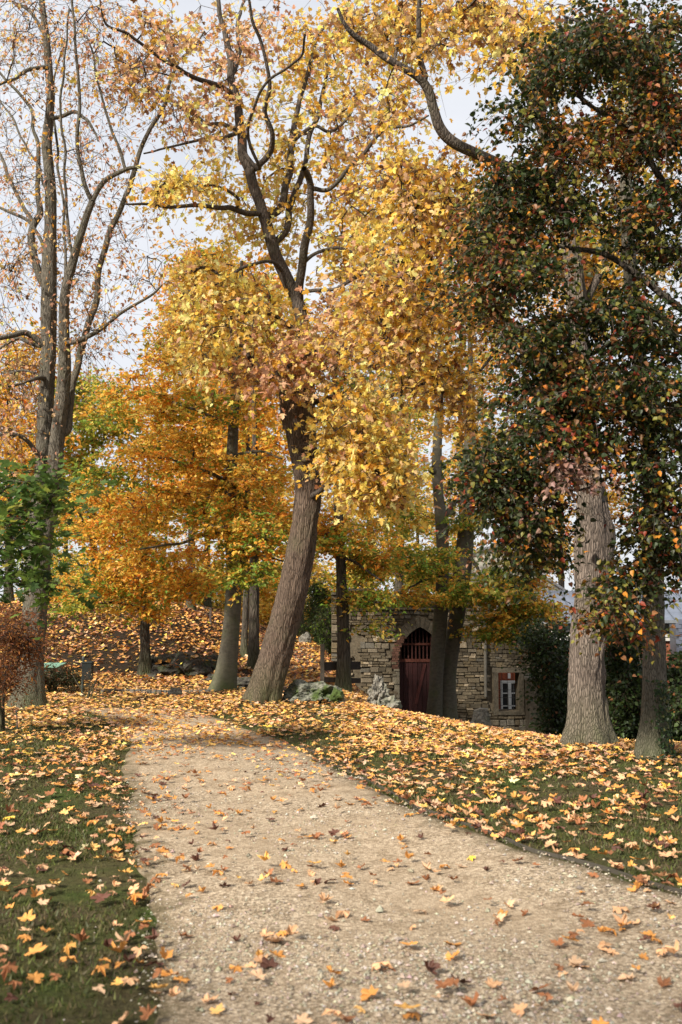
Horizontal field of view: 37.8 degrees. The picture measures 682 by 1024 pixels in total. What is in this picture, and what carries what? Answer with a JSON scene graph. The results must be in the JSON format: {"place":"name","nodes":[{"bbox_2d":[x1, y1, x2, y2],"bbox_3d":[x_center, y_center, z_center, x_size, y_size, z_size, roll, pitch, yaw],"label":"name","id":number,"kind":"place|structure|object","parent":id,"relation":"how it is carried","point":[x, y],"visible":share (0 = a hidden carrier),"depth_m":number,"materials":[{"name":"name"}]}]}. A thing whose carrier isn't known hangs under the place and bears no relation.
{"place":"outdoors","nodes":[
{"label":"outdoors","id":0,"kind":"place"},
{"bbox_2d":[282,647,317,700],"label":"leafy path","id":1,"kind":"structure","parent":0,"point":[309,668],"depth_m":24.79,"materials":[{"name":"plant"}]},
{"bbox_2d":[0,604,681,1023],"bbox_3d":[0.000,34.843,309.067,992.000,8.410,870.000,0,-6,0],"label":"lawn","id":2,"kind":"structure","parent":0,"point":[16,884],"depth_m":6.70,"materials":[{"name":"plant"}]},
{"bbox_2d":[0,591,70,733],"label":"russet shrub","id":3,"kind":"object","parent":2,"relation":"on","point":[17,645],"visible":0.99,"depth_m":12.10,"materials":[{"name":"brown plant"}]},
{"bbox_2d":[0,317,87,601],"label":"background tree","id":4,"kind":"object","parent":2,"relation":"on","point":[25,446],"visible":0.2,"depth_m":33.69,"materials":[{"name":"orange plant"}]},
{"bbox_2d":[44,663,65,671],"bbox_3d":[-6.432,3.507,21.910,0.600,0.350,0.600,0,-6,0],"label":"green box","id":5,"kind":"object","parent":2,"relation":"on","point":[59,664],"visible":0.25,"depth_m":21.90,"materials":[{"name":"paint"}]},
{"bbox_2d":[0,451,116,639],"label":"green sapling","id":6,"kind":"object","parent":2,"relation":"on","point":[47,491],"visible":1,"depth_m":9.61,"materials":[{"name":"green plant"}]},
{"bbox_2d":[1,466,116,598],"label":"background tree","id":7,"kind":"object","parent":2,"relation":"on","point":[66,546],"visible":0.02,"depth_m":48.54,"materials":[{"name":"green plant"}]},
{"bbox_2d":[15,565,112,601],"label":"background bush","id":8,"kind":"object","parent":2,"relation":"on","point":[66,595],"visible":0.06,"depth_m":44.61,"materials":[{"name":"green plant"}]},
{"bbox_2d":[44,659,90,693],"bbox_3d":[-5.447,3.091,18.544,1.517,0.700,1.326,4,-7,-32],"label":"hedge","id":9,"kind":"object","parent":2,"relation":"on","point":[54,680],"visible":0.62,"depth_m":18.39,"materials":[{"name":"green plant"}]},
{"bbox_2d":[73,668,99,699],"bbox_3d":[-4.423,2.966,17.188,0.585,0.707,0.575,0,-6,0],"label":"twiggy bush","id":10,"kind":"object","parent":2,"relation":"on","point":[90,689],"visible":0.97,"depth_m":17.20,"materials":[{"name":"brown plant"}]},
{"bbox_2d":[81,656,94,695],"bbox_3d":[-4.608,3.030,18.048,0.222,0.820,0.220,0,-6,0],"label":"litter bin","id":11,"kind":"object","parent":2,"relation":"on","point":[87,666],"visible":0.83,"depth_m":17.98,"materials":[{"name":"metal"}]},
{"bbox_2d":[2,363,180,600],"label":"background tree","id":12,"kind":"object","parent":2,"relation":"on","point":[94,442],"visible":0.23,"depth_m":36.62,"materials":[{"name":"yellow plant"}]},
{"bbox_2d":[0,0,218,709],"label":"bare tree","id":13,"kind":"object","parent":2,"relation":"on","point":[54,427],"visible":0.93,"depth_m":15.92,"materials":[{"name":"grey plant"}]},
{"bbox_2d":[62,560,177,602],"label":"background bush","id":14,"kind":"object","parent":2,"relation":"on","point":[128,586],"visible":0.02,"depth_m":44.85,"materials":[{"name":"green plant"}]},
{"bbox_2d":[23,460,225,675],"bbox_3d":[-4.572,0.881,21.201,3.653,5.346,5.842,5,-7,-40],"label":"young beech","id":15,"kind":"object","parent":2,"relation":"on","point":[154,568],"visible":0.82,"depth_m":20.41,"materials":[{"name":"orange plant"}]},
{"bbox_2d":[140,674,162,680],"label":"rockery stone","id":16,"kind":"object","parent":2,"relation":"on","point":[153,676],"visible":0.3,"depth_m":21.03,"materials":[{"name":"grey stone"}]},
{"bbox_2d":[101,689,212,693],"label":"stone kerb","id":17,"kind":"structure","parent":2,"relation":"on","point":[147,690],"depth_m":18.41,"materials":[{"name":"grey stone"}]},
{"bbox_2d":[106,506,213,567],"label":"background tree","id":18,"kind":"object","parent":2,"relation":"on","point":[181,529],"visible":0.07,"depth_m":50.73,"materials":[{"name":"orange plant"}]},
{"bbox_2d":[151,653,172,666],"bbox_3d":[-4.040,3.355,22.408,0.742,0.348,0.677,-4,-7,33],"label":"rockery stone","id":19,"kind":"object","parent":2,"relation":"on","point":[165,657],"visible":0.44,"depth_m":22.19,"materials":[{"name":"grey stone"}]},
{"bbox_2d":[113,590,211,623],"bbox_3d":[-5.632,3.013,31.350,3.102,1.192,0.071,0,-6,0],"label":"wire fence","id":20,"kind":"object","parent":2,"relation":"on","point":[210,609],"visible":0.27,"depth_m":31.31,"materials":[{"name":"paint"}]},
{"bbox_2d":[151,664,182,675],"bbox_3d":[-3.802,3.463,21.702,0.672,0.298,0.662,-5,-7,39],"label":"rockery stone","id":21,"kind":"object","parent":2,"relation":"on","point":[168,670],"visible":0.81,"depth_m":21.52,"materials":[{"name":"grey stone"}]},
{"bbox_2d":[167,688,182,696],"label":"rock","id":22,"kind":"object","parent":2,"relation":"on","point":[176,691],"visible":0.71,"depth_m":17.49,"materials":[{"name":"stone"}]},
{"bbox_2d":[169,651,189,674],"bbox_3d":[-3.494,3.383,22.007,0.694,0.622,0.836,2,-6,-22],"label":"rockery stone","id":23,"kind":"object","parent":2,"relation":"on","point":[180,656],"visible":0.43,"depth_m":21.82,"materials":[{"name":"grey stone"}]},
{"bbox_2d":[60,238,323,692],"bbox_3d":[-3.086,-1.359,19.544,5.614,9.760,5.705,0,-6,0],"label":"beech tree","id":24,"kind":"object","parent":2,"relation":"on","point":[232,533],"visible":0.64,"depth_m":18.47,"materials":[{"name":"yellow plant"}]},
{"bbox_2d":[184,652,201,659],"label":"rockery stone","id":25,"kind":"object","parent":2,"relation":"on","point":[192,654],"visible":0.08,"depth_m":22.80,"materials":[{"name":"grey stone"}]},
{"bbox_2d":[183,658,212,676],"bbox_3d":[-3.170,3.461,21.853,0.709,0.476,0.847,2,-6,-21],"label":"rockery stone","id":26,"kind":"object","parent":2,"relation":"on","point":[201,667],"visible":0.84,"depth_m":21.55,"materials":[{"name":"grey stone"}]},
{"bbox_2d":[156,560,242,609],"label":"background bush","id":27,"kind":"object","parent":2,"relation":"on","point":[213,598],"visible":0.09,"depth_m":45.00,"materials":[{"name":"orange plant"}]},
{"bbox_2d":[123,257,277,610],"bbox_3d":[-4.670,-2.921,32.476,5.350,12.262,6.616,0,-6,0],"label":"background tree","id":28,"kind":"object","parent":2,"relation":"on","point":[175,475],"visible":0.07,"depth_m":32.68,"materials":[{"name":"yellow plant"}]},
{"bbox_2d":[120,240,281,608],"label":"background tree","id":29,"kind":"object","parent":2,"relation":"on","point":[208,601],"visible":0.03,"depth_m":41.04,"materials":[{"name":"yellow plant"}]},
{"bbox_2d":[203,654,217,670],"bbox_3d":[-2.862,3.439,22.236,0.675,0.522,0.840,-4,-7,36],"label":"rockery stone","id":30,"kind":"object","parent":2,"relation":"on","point":[213,657],"visible":0.18,"depth_m":22.16,"materials":[{"name":"grey stone"}]},
{"bbox_2d":[163,247,322,668],"bbox_3d":[-2.180,-1.230,23.938,4.487,10.059,5.921,0,-6,0],"label":"background tree","id":31,"kind":"object","parent":2,"relation":"on","point":[253,623],"visible":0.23,"depth_m":23.85,"materials":[{"name":"orange plant"}]},
{"bbox_2d":[162,318,325,656],"bbox_3d":[-2.560,-1.094,27.207,4.770,10.105,5.936,1,-6,-9],"label":"background tree","id":32,"kind":"object","parent":2,"relation":"on","point":[244,634],"visible":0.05,"depth_m":26.80,"materials":[{"name":"orange plant"}]},
{"bbox_2d":[237,677,250,688],"bbox_3d":[-1.829,3.400,19.552,0.894,0.367,0.626,0,-6,0],"label":"boulder","id":33,"kind":"object","parent":2,"relation":"on","point":[242,682],"visible":0.21,"depth_m":19.35,"materials":[{"name":"grey stone"}]},
{"bbox_2d":[69,0,442,704],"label":"leaning maple","id":34,"kind":"object","parent":2,"relation":"on","point":[359,460],"visible":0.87,"depth_m":16.11,"materials":[{"name":"yellow plant"}]},
{"bbox_2d":[211,562,306,624],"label":"background bush","id":35,"kind":"object","parent":2,"relation":"on","point":[266,596],"visible":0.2,"depth_m":46.43,"materials":[{"name":"yellow plant"}]},
{"bbox_2d":[210,508,335,614],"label":"background tree","id":36,"kind":"object","parent":2,"relation":"on","point":[273,565],"visible":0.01,"depth_m":54.09,"materials":[{"name":"orange plant"}]},
{"bbox_2d":[0,601,555,734],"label":"hill leaf litter","id":37,"kind":"object","parent":2,"relation":"on","point":[300,670],"visible":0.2,"depth_m":26.40,"materials":[{"name":"orange plant"}]},
{"bbox_2d":[269,553,335,631],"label":"background bush","id":38,"kind":"object","parent":2,"relation":"on","point":[314,573],"visible":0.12,"depth_m":48.91,"materials":[{"name":"yellow plant"}]},
{"bbox_2d":[299,632,311,642],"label":"standing stone","id":39,"kind":"object","parent":2,"relation":"on","point":[305,637],"visible":0.64,"depth_m":33.64,"materials":[{"name":"stone"}]},
{"bbox_2d":[259,291,360,635],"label":"background tree","id":40,"kind":"object","parent":2,"relation":"on","point":[323,502],"visible":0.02,"depth_m":44.85,"materials":[{"name":"yellow plant"}]},
{"bbox_2d":[282,679,345,704],"bbox_3d":[-0.441,2.988,16.374,1.032,0.481,0.949,0,-6,0],"label":"mossy boulder","id":41,"kind":"object","parent":2,"relation":"on","point":[302,690],"visible":0.81,"depth_m":16.14,"materials":[{"name":"grey stone"}]},
{"bbox_2d":[297,573,335,642],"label":"evergreen tree","id":42,"kind":"object","parent":2,"relation":"on","point":[317,594],"visible":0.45,"depth_m":34.88,"materials":[{"name":"green plant"}]},
{"bbox_2d":[307,604,330,653],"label":"evergreen tree","id":43,"kind":"object","parent":2,"relation":"on","point":[325,635],"visible":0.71,"depth_m":31.92,"materials":[{"name":"green plant"}]},
{"bbox_2d":[320,644,360,682],"bbox_3d":[-0.011,3.095,19.722,0.863,0.950,0.103,2,-6,-20],"label":"wooden fence","id":44,"kind":"object","parent":2,"relation":"on","point":[355,665],"visible":0.64,"depth_m":19.60,"materials":[{"name":"brown wood"}]},
{"bbox_2d":[0,670,681,1023],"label":"leaf litter","id":45,"kind":"object","parent":2,"relation":"on","point":[352,702],"visible":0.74,"depth_m":11.31,"materials":[{"name":"plant"}]},
{"bbox_2d":[271,331,418,693],"bbox_3d":[0.105,-0.156,20.595,3.107,7.797,4.332,0,-6,0],"label":"dark trunk tree","id":46,"kind":"object","parent":2,"relation":"on","point":[333,540],"visible":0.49,"depth_m":19.58,"materials":[{"name":"yellow plant"}]},
{"bbox_2d":[315,529,394,649],"bbox_3d":[0.823,4.503,35.629,4.945,8.177,5.642,0,-6,0],"label":"background bush","id":47,"kind":"object","parent":2,"relation":"on","point":[350,583],"visible":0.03,"depth_m":34.50,"materials":[{"name":"green plant"}]},
{"bbox_2d":[367,674,401,708],"bbox_3d":[0.743,3.123,17.116,0.627,0.695,0.551,0,-6,0],"label":"white rock","id":48,"kind":"object","parent":2,"relation":"on","point":[378,692],"visible":0.73,"depth_m":17.05,"materials":[{"name":"stone"}]},
{"bbox_2d":[310,209,459,589],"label":"background tree","id":49,"kind":"object","parent":2,"relation":"on","point":[330,568],"visible":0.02,"depth_m":40.07,"materials":[{"name":"yellow plant"}]},
{"bbox_2d":[320,270,487,598],"bbox_3d":[2.096,-0.941,32.980,5.798,15.859,5.748,0,-6,0],"label":"background tree","id":50,"kind":"object","parent":2,"relation":"on","point":[398,583],"visible":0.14,"depth_m":32.82,"materials":[{"name":"yellow plant"}]},
{"bbox_2d":[377,431,451,589],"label":"background tree","id":51,"kind":"object","parent":2,"relation":"on","point":[426,452],"visible":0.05,"depth_m":50.08,"materials":[{"name":"yellow plant"}]},
{"bbox_2d":[378,526,490,596],"bbox_3d":[3.054,4.321,36.730,5.488,7.622,5.359,5,-8,-41],"label":"background bush","id":52,"kind":"object","parent":2,"relation":"on","point":[451,561],"visible":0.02,"depth_m":36.23,"materials":[{"name":"yellow plant"}]},
{"bbox_2d":[331,588,548,730],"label":"ruin wall","id":53,"kind":"structure","parent":2,"relation":"on","point":[402,668],"depth_m":28.75,"materials":[{"name":"stone"}]},
{"bbox_2d":[391,142,557,548],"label":"background tree","id":54,"kind":"object","parent":2,"relation":"on","point":[427,463],"visible":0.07,"depth_m":42.85,"materials":[{"name":"yellow plant"}]},
{"bbox_2d":[471,708,491,726],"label":"stone slab","id":55,"kind":"structure","parent":2,"relation":"on","point":[480,715],"depth_m":25.10,"materials":[{"name":"stone"}]},
{"bbox_2d":[295,0,681,747],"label":"pale trunk tree","id":56,"kind":"object","parent":2,"relation":"on","point":[403,272],"visible":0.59,"depth_m":12.22,"materials":[{"name":"yellow plant"}]},
{"bbox_2d":[300,745,681,893],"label":"path edging","id":57,"kind":"object","parent":2,"relation":"on","point":[591,864],"visible":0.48,"depth_m":6.06,"materials":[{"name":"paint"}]},
{"bbox_2d":[368,316,640,719],"bbox_3d":[3.973,0.225,23.944,7.698,9.919,5.584,0,-6,0],"label":"twin trunk tree","id":58,"kind":"object","parent":2,"relation":"on","point":[456,594],"visible":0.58,"depth_m":22.93,"materials":[{"name":"yellow plant"}]},
{"bbox_2d":[451,546,565,609],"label":"cream house","id":59,"kind":"structure","parent":2,"relation":"on","point":[558,587],"depth_m":37.95,"materials":[{"name":"paint"}]},
{"bbox_2d":[501,613,569,735],"bbox_3d":[4.079,3.408,19.823,1.835,2.901,2.954,0,-6,0],"label":"evergreen shrub","id":60,"kind":"object","parent":2,"relation":"on","point":[552,661],"visible":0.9,"depth_m":19.38,"materials":[{"name":"green plant"}]},
{"bbox_2d":[524,676,553,733],"bbox_3d":[5.649,5.602,28.323,0.767,1.811,0.760,0,-6,0],"label":"wall stub","id":61,"kind":"object","parent":2,"relation":"on","point":[531,706],"depth_m":28.03,"materials":[{"name":"stone"}]},
{"bbox_2d":[420,0,681,663],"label":"dark leaved tree","id":62,"kind":"object","parent":2,"relation":"on","point":[519,196],"visible":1,"depth_m":8.68,"materials":[{"name":"green plant"}]},
{"bbox_2d":[495,279,628,587],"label":"background tree","id":63,"kind":"object","parent":2,"relation":"on","point":[560,580],"visible":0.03,"depth_m":44.78,"materials":[{"name":"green plant"}]},
{"bbox_2d":[498,589,681,708],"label":"brick house","id":64,"kind":"structure","parent":2,"relation":"on","point":[671,615],"depth_m":33.23,"materials":[{"name":"paint"}]},
{"bbox_2d":[500,681,514,708],"bbox_3d":[5.596,6.216,33.005,0.595,1.240,0.060,0,-6,0],"label":"window","id":65,"kind":"structure","parent":64,"relation":"in","point":[511,684],"depth_m":33.02,"materials":[{"name":"paint"}]},
{"bbox_2d":[604,620,642,740],"bbox_3d":[4.810,2.825,16.761,1.621,2.640,2.330,0,-6,0],"label":"evergreen shrub","id":66,"kind":"object","parent":2,"relation":"on","point":[623,685],"visible":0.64,"depth_m":16.25,"materials":[{"name":"green plant"}]},
{"bbox_2d":[569,7,681,759],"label":"grey trunk tree","id":67,"kind":"object","parent":2,"relation":"on","point":[654,734],"visible":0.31,"depth_m":10.15,"materials":[{"name":"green plant"}]},
{"bbox_2d":[632,643,681,742],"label":"evergreen shrub","id":68,"kind":"object","parent":2,"relation":"on","point":[674,679],"visible":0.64,"depth_m":14.97,"materials":[{"name":"green plant"}]},
{"bbox_2d":[669,619,681,666],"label":"slate roofed wing","id":69,"kind":"structure","parent":2,"relation":"on","point":[677,630],"depth_m":32.19,"materials":[{"name":"grey stone"}]},
{"bbox_2d":[0,0,681,601],"label":"sky","id":70,"kind":"structure","parent":0,"point":[458,105],"materials":[{"name":"white"}]},
{"bbox_2d":[63,707,681,1023],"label":"gravel path","id":71,"kind":"structure","parent":0,"point":[465,867],"depth_m":5.08,"materials":[{"name":"beige gravel"}]}
]}

